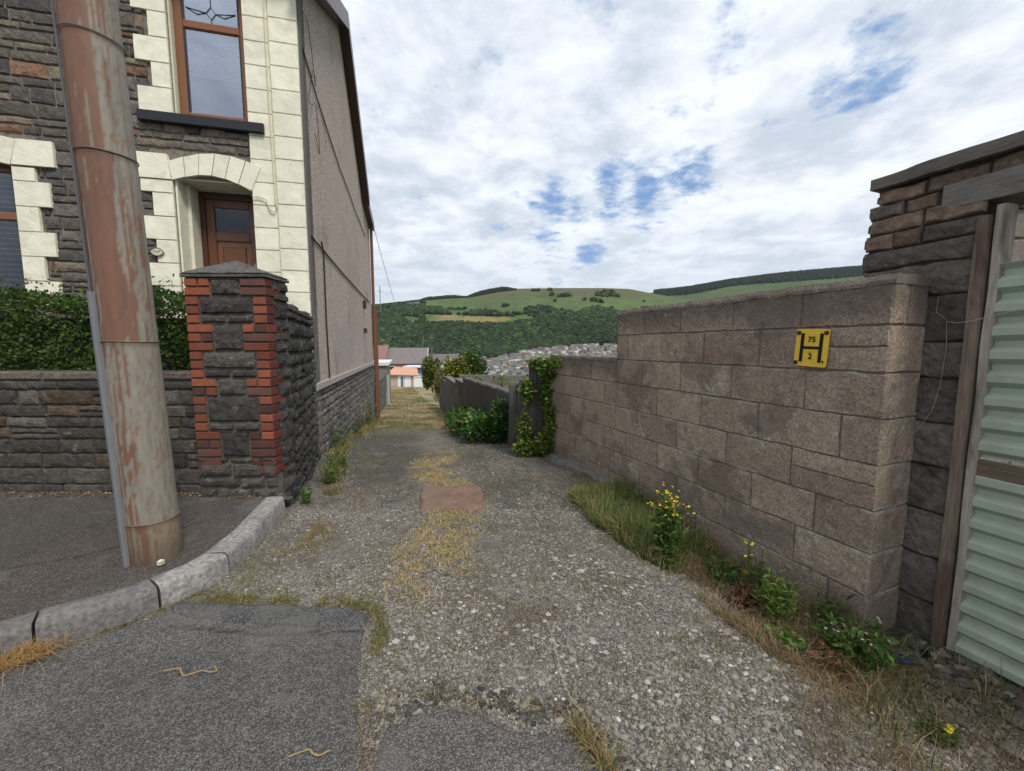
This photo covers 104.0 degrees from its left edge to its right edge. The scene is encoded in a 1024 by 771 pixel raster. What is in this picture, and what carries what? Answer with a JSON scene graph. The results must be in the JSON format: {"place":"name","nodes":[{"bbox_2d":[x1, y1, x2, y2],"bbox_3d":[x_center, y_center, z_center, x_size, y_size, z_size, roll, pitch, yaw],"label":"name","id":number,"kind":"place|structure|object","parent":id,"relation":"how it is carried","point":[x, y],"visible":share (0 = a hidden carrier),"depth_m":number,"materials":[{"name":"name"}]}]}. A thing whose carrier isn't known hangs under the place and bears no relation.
{"place":"outdoors","nodes":[
{"label":"outdoors","id":0,"kind":"place"},
{"bbox_2d":[0,492,293,619],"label":"pavement","id":1,"kind":"structure","parent":0,"point":[54,550],"depth_m":2.64,"materials":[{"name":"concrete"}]},
{"bbox_2d":[50,0,183,567],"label":"utility pole","id":2,"kind":"object","parent":1,"relation":"on","point":[119,292],"visible":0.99,"depth_m":2.25,"materials":[{"name":"paint"}]},
{"bbox_2d":[0,491,282,500],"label":"debris","id":3,"kind":"object","parent":1,"relation":"on","point":[180,494],"visible":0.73,"depth_m":3.49,"materials":[{"name":"stone"}]},
{"bbox_2d":[157,559,164,565],"bbox_3d":[-2.072,1.045,2.362,0.025,0.034,0.025,0,6,0],"label":"stone chip","id":4,"kind":"object","parent":1,"relation":"on","point":[160,562],"visible":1,"depth_m":2.35,"materials":[{"name":"stone"}]},
{"bbox_2d":[0,608,364,770],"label":"road","id":5,"kind":"structure","parent":0,"point":[267,698],"depth_m":1.60,"materials":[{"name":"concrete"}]},
{"bbox_2d":[0,621,106,695],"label":"straw tuft","id":6,"kind":"object","parent":5,"relation":"on","point":[24,654],"visible":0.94,"depth_m":1.80,"materials":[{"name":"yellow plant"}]},
{"bbox_2d":[163,666,217,675],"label":"twig","id":7,"kind":"object","parent":5,"relation":"on","point":[193,672],"visible":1,"depth_m":1.72,"materials":[{"name":"beige wood"}]},
{"bbox_2d":[288,749,329,757],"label":"twig","id":8,"kind":"object","parent":5,"relation":"on","point":[310,751],"visible":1,"depth_m":1.37,"materials":[{"name":"beige wood"}]},
{"bbox_2d":[369,387,461,436],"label":"lane grass","id":9,"kind":"structure","parent":0,"point":[399,391],"depth_m":15.71,"materials":[{"name":"plant"}]},
{"bbox_2d":[290,428,597,522],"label":"gravel","id":10,"kind":"structure","parent":0,"point":[389,497],"depth_m":4.03,"materials":[{"name":"grey gravel"}]},
{"bbox_2d":[44,387,1023,770],"bbox_3d":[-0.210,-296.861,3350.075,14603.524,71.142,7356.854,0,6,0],"label":"ground","id":11,"kind":"structure","parent":0,"point":[398,449],"depth_m":2.34,"materials":[{"name":"grey gravel"}]},
{"bbox_2d":[0,370,201,492],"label":"garden wall","id":12,"kind":"structure","parent":11,"relation":"on","point":[52,435],"depth_m":3.50,"materials":[{"name":"stone"}]},
{"bbox_2d":[0,496,285,660],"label":"kerb","id":13,"kind":"structure","parent":11,"relation":"on","point":[231,551],"depth_m":2.11,"materials":[{"name":"concrete"}]},
{"bbox_2d":[0,0,380,454],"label":"terraced house","id":14,"kind":"structure","parent":11,"relation":"on","point":[247,130],"depth_m":4.87,"materials":[{"name":"stone"}]},
{"bbox_2d":[0,166,24,289],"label":"window","id":15,"kind":"structure","parent":14,"relation":"in","point":[11,264],"depth_m":4.67,"materials":[{"name":"clear glass"}]},
{"bbox_2d":[172,0,247,120],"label":"window","id":16,"kind":"structure","parent":14,"relation":"in","point":[209,45],"depth_m":4.86,"materials":[{"name":"clear glass"}]},
{"bbox_2d":[198,192,256,267],"bbox_3d":[-3.745,-1.344,5.467,0.850,2.600,0.339,-1,6,-14],"label":"door","id":17,"kind":"structure","parent":14,"relation":"in","point":[226,220],"depth_m":5.31,"materials":[{"name":"brown wood"}]},
{"bbox_2d":[371,219,422,361],"bbox_3d":[-13.098,-6.314,55.816,0.051,5.919,89.468,-1,6,-11],"label":"overhead wire","id":18,"kind":"object","parent":14,"relation":"attached to","point":[390,288],"visible":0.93,"depth_m":16.99,"materials":[{"name":"black"}]},
{"bbox_2d":[179,260,298,506],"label":"gate pier","id":19,"kind":"structure","parent":11,"relation":"on","point":[240,350],"depth_m":3.38,"materials":[{"name":"stone"}]},
{"bbox_2d":[170,603,367,627],"bbox_3d":[-1.292,1.216,2.112,1.185,0.053,0.220,0,6,3],"label":"tarmac strip","id":20,"kind":"object","parent":11,"relation":"on","point":[288,615],"visible":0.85,"depth_m":2.09,"materials":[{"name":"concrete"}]},
{"bbox_2d":[286,303,320,497],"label":"side wall","id":21,"kind":"structure","parent":11,"relation":"on","point":[303,384],"depth_m":4.27,"materials":[{"name":"stone"}]},
{"bbox_2d":[298,484,313,504],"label":"weed","id":22,"kind":"object","parent":11,"relation":"on","point":[305,497],"visible":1,"depth_m":3.67,"materials":[{"name":"green plant"}]},
{"bbox_2d":[317,457,339,483],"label":"weed","id":23,"kind":"object","parent":11,"relation":"on","point":[329,474],"visible":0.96,"depth_m":4.25,"materials":[{"name":"green plant"}]},
{"bbox_2d":[325,450,348,466],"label":"weed","id":24,"kind":"object","parent":11,"relation":"on","point":[343,458],"visible":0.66,"depth_m":4.85,"materials":[{"name":"green plant"}]},
{"bbox_2d":[33,417,641,770],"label":"verge grass","id":25,"kind":"structure","parent":11,"relation":"on","point":[584,736],"depth_m":2.00,"materials":[{"name":"green plant"}]},
{"bbox_2d":[328,423,349,448],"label":"weed","id":26,"kind":"object","parent":11,"relation":"on","point":[337,440],"visible":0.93,"depth_m":6.13,"materials":[{"name":"green plant"}]},
{"bbox_2d":[344,415,366,435],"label":"weed","id":27,"kind":"object","parent":11,"relation":"on","point":[357,427],"visible":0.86,"depth_m":7.63,"materials":[{"name":"green plant"}]},
{"bbox_2d":[360,408,372,426],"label":"weed","id":28,"kind":"object","parent":11,"relation":"on","point":[367,419],"visible":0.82,"depth_m":9.62,"materials":[{"name":"green plant"}]},
{"bbox_2d":[368,406,380,421],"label":"weed","id":29,"kind":"object","parent":11,"relation":"on","point":[376,415],"visible":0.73,"depth_m":11.36,"materials":[{"name":"green plant"}]},
{"bbox_2d":[374,374,385,413],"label":"yard wall","id":30,"kind":"structure","parent":11,"relation":"on","point":[382,384],"depth_m":17.34,"materials":[{"name":"concrete"}]},
{"bbox_2d":[373,345,389,359],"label":"house","id":31,"kind":"structure","parent":11,"relation":"on","point":[382,351],"depth_m":74.30,"materials":[{"name":"paint"}]},
{"bbox_2d":[373,360,391,405],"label":"garage","id":32,"kind":"structure","parent":11,"relation":"on","point":[384,366],"depth_m":20.03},
{"bbox_2d":[387,374,389,404],"bbox_3d":[-6.395,0.267,20.696,0.050,1.600,1.200,-1,6,-14],"label":"door","id":33,"kind":"structure","parent":32,"relation":"in","point":[388,374],"depth_m":20.37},
{"bbox_2d":[383,344,428,369],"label":"house","id":34,"kind":"structure","parent":11,"relation":"on","point":[400,357],"depth_m":75.21,"materials":[{"name":"stone"}]},
{"bbox_2d":[390,367,421,386],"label":"shed","id":35,"kind":"structure","parent":11,"relation":"on","point":[402,376],"depth_m":62.25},
{"bbox_2d":[398,376,403,386],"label":"door","id":36,"kind":"structure","parent":35,"relation":"in","point":[399,377],"depth_m":62.18,"materials":[{"name":"white"}]},
{"bbox_2d":[404,376,410,386],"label":"door","id":37,"kind":"structure","parent":35,"relation":"in","point":[407,378],"depth_m":62.18,"materials":[{"name":"white"}]},
{"bbox_2d":[413,377,422,386],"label":"storage bin","id":38,"kind":"object","parent":11,"relation":"on","point":[418,382],"visible":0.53,"depth_m":59.85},
{"bbox_2d":[403,365,442,386],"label":"lean to","id":39,"kind":"object","parent":11,"relation":"on","point":[415,366],"visible":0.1,"depth_m":66.13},
{"bbox_2d":[420,356,442,391],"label":"bush","id":40,"kind":"object","parent":11,"relation":"on","point":[428,367],"visible":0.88,"depth_m":24.69,"materials":[{"name":"green plant"}]},
{"bbox_2d":[429,334,433,390],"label":"telegraph pole","id":41,"kind":"object","parent":11,"relation":"on","point":[430,337],"visible":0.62,"depth_m":44.69,"materials":[{"name":"brown wood"}]},
{"bbox_2d":[431,365,441,403],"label":"bush","id":42,"kind":"object","parent":11,"relation":"on","point":[436,387],"visible":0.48,"depth_m":19.45,"materials":[{"name":"green plant"}]},
{"bbox_2d":[428,354,457,369],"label":"house","id":43,"kind":"structure","parent":11,"relation":"on","point":[440,357],"depth_m":78.72,"materials":[{"name":"stone"}]},
{"bbox_2d":[419,486,483,511],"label":"concrete slab","id":44,"kind":"structure","parent":11,"relation":"on","point":[436,498],"depth_m":3.70,"materials":[{"name":"concrete"}]},
{"bbox_2d":[440,353,471,389],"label":"bush","id":45,"kind":"object","parent":11,"relation":"on","point":[455,368],"visible":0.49,"depth_m":16.48,"materials":[{"name":"green plant"}]},
{"bbox_2d":[460,347,489,374],"bbox_3d":[-2.541,-0.427,25.097,2.065,3.945,2.033,4,7,38],"label":"tree","id":46,"kind":"object","parent":11,"relation":"on","point":[475,362],"visible":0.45,"depth_m":24.57,"materials":[{"name":"green plant"}]},
{"bbox_2d":[443,397,508,443],"bbox_3d":[-0.914,0.593,8.277,0.985,1.159,4.273,-2,6,-17],"label":"bramble","id":47,"kind":"object","parent":11,"relation":"on","point":[471,423],"visible":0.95,"depth_m":6.62,"materials":[{"name":"green plant"}]},
{"bbox_2d":[439,376,528,446],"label":"lane wall","id":48,"kind":"structure","parent":11,"relation":"on","point":[476,393],"depth_m":8.41,"materials":[{"name":"concrete"}]},
{"bbox_2d":[455,370,512,405],"bbox_3d":[-0.790,0.415,11.626,1.809,1.748,1.656,0,6,0],"label":"bush","id":49,"kind":"object","parent":11,"relation":"on","point":[498,380],"visible":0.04,"depth_m":11.58,"materials":[{"name":"green plant"}]},
{"bbox_2d":[373,706,607,770],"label":"road patch","id":50,"kind":"object","parent":11,"relation":"on","point":[435,738],"visible":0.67,"depth_m":1.40,"materials":[{"name":"grey asphalt"}]},
{"bbox_2d":[459,375,528,387],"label":"garden wall","id":51,"kind":"structure","parent":11,"relation":"on","point":[488,378],"depth_m":14.11,"materials":[{"name":"concrete"}]},
{"bbox_2d":[370,670,645,770],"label":"tarmac crumbs","id":52,"kind":"object","parent":11,"relation":"on","point":[407,712],"visible":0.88,"depth_m":1.57,"materials":[{"name":"grey asphalt"}]},
{"bbox_2d":[529,360,547,454],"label":"ivy pillar","id":53,"kind":"structure","parent":11,"relation":"on","point":[532,407],"depth_m":5.58,"materials":[{"name":"concrete"}]},
{"bbox_2d":[512,354,562,457],"bbox_3d":[0.376,0.305,5.375,0.760,1.461,0.569,0,6,0],"label":"ivy","id":54,"kind":"object","parent":53,"relation":"attached to","point":[543,367],"visible":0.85,"depth_m":5.42,"materials":[{"name":"green plant"}]},
{"bbox_2d":[486,342,616,363],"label":"town streets","id":55,"kind":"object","parent":11,"relation":"on","point":[546,351],"visible":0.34,"depth_m":1041.33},
{"bbox_2d":[548,623,606,747],"bbox_3d":[0.233,1.228,1.695,0.053,0.018,0.678,-1,6,-13],"label":"twig","id":56,"kind":"object","parent":11,"relation":"on","point":[567,690],"visible":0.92,"depth_m":1.63,"materials":[{"name":"brown wood"}]},
{"bbox_2d":[231,447,1022,769],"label":"dry grass","id":57,"kind":"structure","parent":11,"relation":"on","point":[443,515],"depth_m":2.69,"materials":[{"name":"plant"}]},
{"bbox_2d":[624,493,650,507],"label":"weed","id":58,"kind":"object","parent":11,"relation":"on","point":[636,501],"visible":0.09,"depth_m":3.60,"materials":[{"name":"green plant"}]},
{"bbox_2d":[647,482,695,569],"bbox_3d":[1.058,0.986,2.734,0.299,0.636,0.241,0,6,0],"label":"ragwort","id":59,"kind":"object","parent":11,"relation":"on","point":[667,526],"visible":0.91,"depth_m":2.71,"materials":[{"name":"green plant"}]},
{"bbox_2d":[702,555,746,587],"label":"weed","id":60,"kind":"object","parent":11,"relation":"on","point":[733,570],"visible":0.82,"depth_m":2.62,"materials":[{"name":"green plant"}]},
{"bbox_2d":[540,272,930,633],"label":"block wall","id":61,"kind":"structure","parent":11,"relation":"on","point":[730,421],"depth_m":2.52,"materials":[{"name":"concrete"}]},
{"bbox_2d":[793,329,830,367],"bbox_3d":[1.710,-0.216,2.289,0.018,0.220,0.186,-2,6,-21],"label":"hydrant sign","id":62,"kind":"object","parent":61,"relation":"attached to","point":[811,347],"visible":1,"depth_m":2.28,"materials":[{"name":"yellow plastic"}]},
{"bbox_2d":[722,582,761,614],"bbox_3d":[1.382,1.278,2.362,0.241,0.204,0.228,0,6,0],"label":"dock","id":63,"kind":"object","parent":11,"relation":"on","point":[743,591],"visible":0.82,"depth_m":2.35,"materials":[{"name":"brown plant"}]},
{"bbox_2d":[740,539,770,599],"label":"hawkweed","id":64,"kind":"object","parent":11,"relation":"on","point":[752,572],"visible":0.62,"depth_m":2.44,"materials":[{"name":"green plant"}]},
{"bbox_2d":[750,566,804,628],"bbox_3d":[1.478,1.190,2.226,0.265,0.380,0.255,0,6,0],"label":"weed","id":65,"kind":"object","parent":11,"relation":"on","point":[775,603],"visible":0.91,"depth_m":2.21,"materials":[{"name":"green plant"}]},
{"bbox_2d":[758,624,808,662],"bbox_3d":[1.362,1.289,2.007,0.149,0.148,0.212,-4,7,-38],"label":"weed","id":66,"kind":"object","parent":11,"relation":"on","point":[786,635],"visible":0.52,"depth_m":1.98,"materials":[{"name":"green plant"}]},
{"bbox_2d":[559,472,1023,770],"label":"bank grass","id":67,"kind":"structure","parent":11,"relation":"on","point":[604,507],"depth_m":1.88,"materials":[{"name":"green plant"}]},
{"bbox_2d":[890,653,913,663],"bbox_3d":[1.865,1.318,1.930,0.101,0.013,0.062,0,6,0],"label":"blue rag","id":68,"kind":"object","parent":67,"relation":"on","point":[899,656],"visible":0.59,"depth_m":1.92,"materials":[{"name":"blue fabric"}]},
{"bbox_2d":[798,639,854,681],"bbox_3d":[1.474,1.311,1.874,0.169,0.148,0.207,-2,6,-17],"label":"sorrel","id":69,"kind":"object","parent":11,"relation":"on","point":[822,648],"visible":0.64,"depth_m":1.87,"materials":[{"name":"brown plant"}]},
{"bbox_2d":[802,584,855,630],"bbox_3d":[1.719,1.221,2.179,0.211,0.259,0.231,-3,6,-28],"label":"weed","id":70,"kind":"object","parent":11,"relation":"on","point":[831,607],"visible":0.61,"depth_m":2.14,"materials":[{"name":"green plant"}]},
{"bbox_2d":[804,610,904,675],"bbox_3d":[1.654,1.267,1.956,0.387,0.270,0.301,4,7,36],"label":"fleabane","id":71,"kind":"object","parent":11,"relation":"on","point":[848,635],"visible":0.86,"depth_m":1.93,"materials":[{"name":"green plant"}]},
{"bbox_2d":[690,569,1023,757],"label":"rubble","id":72,"kind":"object","parent":11,"relation":"on","point":[964,671],"visible":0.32,"depth_m":1.82,"materials":[{"name":"stone"}]},
{"bbox_2d":[915,717,963,748],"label":"dandelion","id":73,"kind":"object","parent":11,"relation":"on","point":[953,735],"visible":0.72,"depth_m":1.56,"materials":[{"name":"green plant"}]},
{"bbox_2d":[862,130,1023,641],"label":"gate pillar","id":74,"kind":"structure","parent":11,"relation":"on","point":[923,216],"depth_m":2.04,"materials":[{"name":"stone"}]},
{"bbox_2d":[914,297,1023,432],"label":"loose wire","id":75,"kind":"object","parent":74,"relation":"hanging from","point":[946,348],"visible":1,"depth_m":1.99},
{"bbox_2d":[930,203,1023,687],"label":"corrugated gate","id":76,"kind":"structure","parent":74,"relation":"attached to","point":[978,605],"depth_m":1.88,"materials":[{"name":"green metal"}]},
{"bbox_2d":[385,288,693,353],"bbox_3d":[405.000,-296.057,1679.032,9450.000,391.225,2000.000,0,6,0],"label":"hillside","id":77,"kind":"structure","parent":0,"point":[519,299],"depth_m":1851.66,"materials":[{"name":"green plant"}]},
{"bbox_2d":[376,295,469,304],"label":"conifers","id":78,"kind":"object","parent":77,"relation":"on","point":[441,297],"visible":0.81,"depth_m":2176.01,"materials":[{"name":"green plant"}]},
{"bbox_2d":[467,286,516,296],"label":"conifers","id":79,"kind":"object","parent":77,"relation":"on","point":[491,290],"visible":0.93,"depth_m":2167.80,"materials":[{"name":"green plant"}]},
{"bbox_2d":[372,287,647,357],"bbox_3d":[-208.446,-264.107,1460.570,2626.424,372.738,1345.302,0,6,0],"label":"woods","id":80,"kind":"object","parent":77,"relation":"on","point":[548,325],"visible":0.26,"depth_m":1340.63,"materials":[{"name":"green plant"}]},
{"bbox_2d":[498,346,609,374],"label":"garden trees","id":81,"kind":"object","parent":77,"relation":"on","point":[551,353],"visible":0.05,"depth_m":1029.72,"materials":[{"name":"green plant"}]},
{"bbox_2d":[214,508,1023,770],"bbox_3d":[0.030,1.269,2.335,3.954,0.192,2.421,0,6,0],"label":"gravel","id":82,"kind":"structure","parent":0,"point":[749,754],"depth_m":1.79,"materials":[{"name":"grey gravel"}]},
{"bbox_2d":[341,0,1023,303],"label":"sky","id":83,"kind":"structure","parent":0,"point":[647,146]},
{"bbox_2d":[652,275,863,299],"bbox_3d":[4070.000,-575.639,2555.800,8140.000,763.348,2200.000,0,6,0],"label":"hill","id":84,"kind":"structure","parent":0,"point":[733,290],"depth_m":2558.79,"materials":[{"name":"green plant"}]},
{"bbox_2d":[653,265,866,295],"bbox_3d":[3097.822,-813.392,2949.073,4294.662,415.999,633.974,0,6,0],"label":"conifers","id":85,"kind":"object","parent":84,"relation":"on","point":[824,273],"visible":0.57,"depth_m":2769.66,"materials":[{"name":"green plant"}]},
{"bbox_2d":[987,206,1023,465],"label":"outbuilding wall","id":86,"kind":"structure","parent":0,"point":[1018,251],"depth_m":3.19,"materials":[{"name":"concrete"}]},
{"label":"soil","id":87,"kind":"structure","parent":0,"visible":0},
{"bbox_2d":[0,274,192,370],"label":"hedge","id":88,"kind":"object","parent":87,"relation":"on","point":[39,341],"visible":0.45,"depth_m":3.65,"materials":[{"name":"green plant"}]}
]}

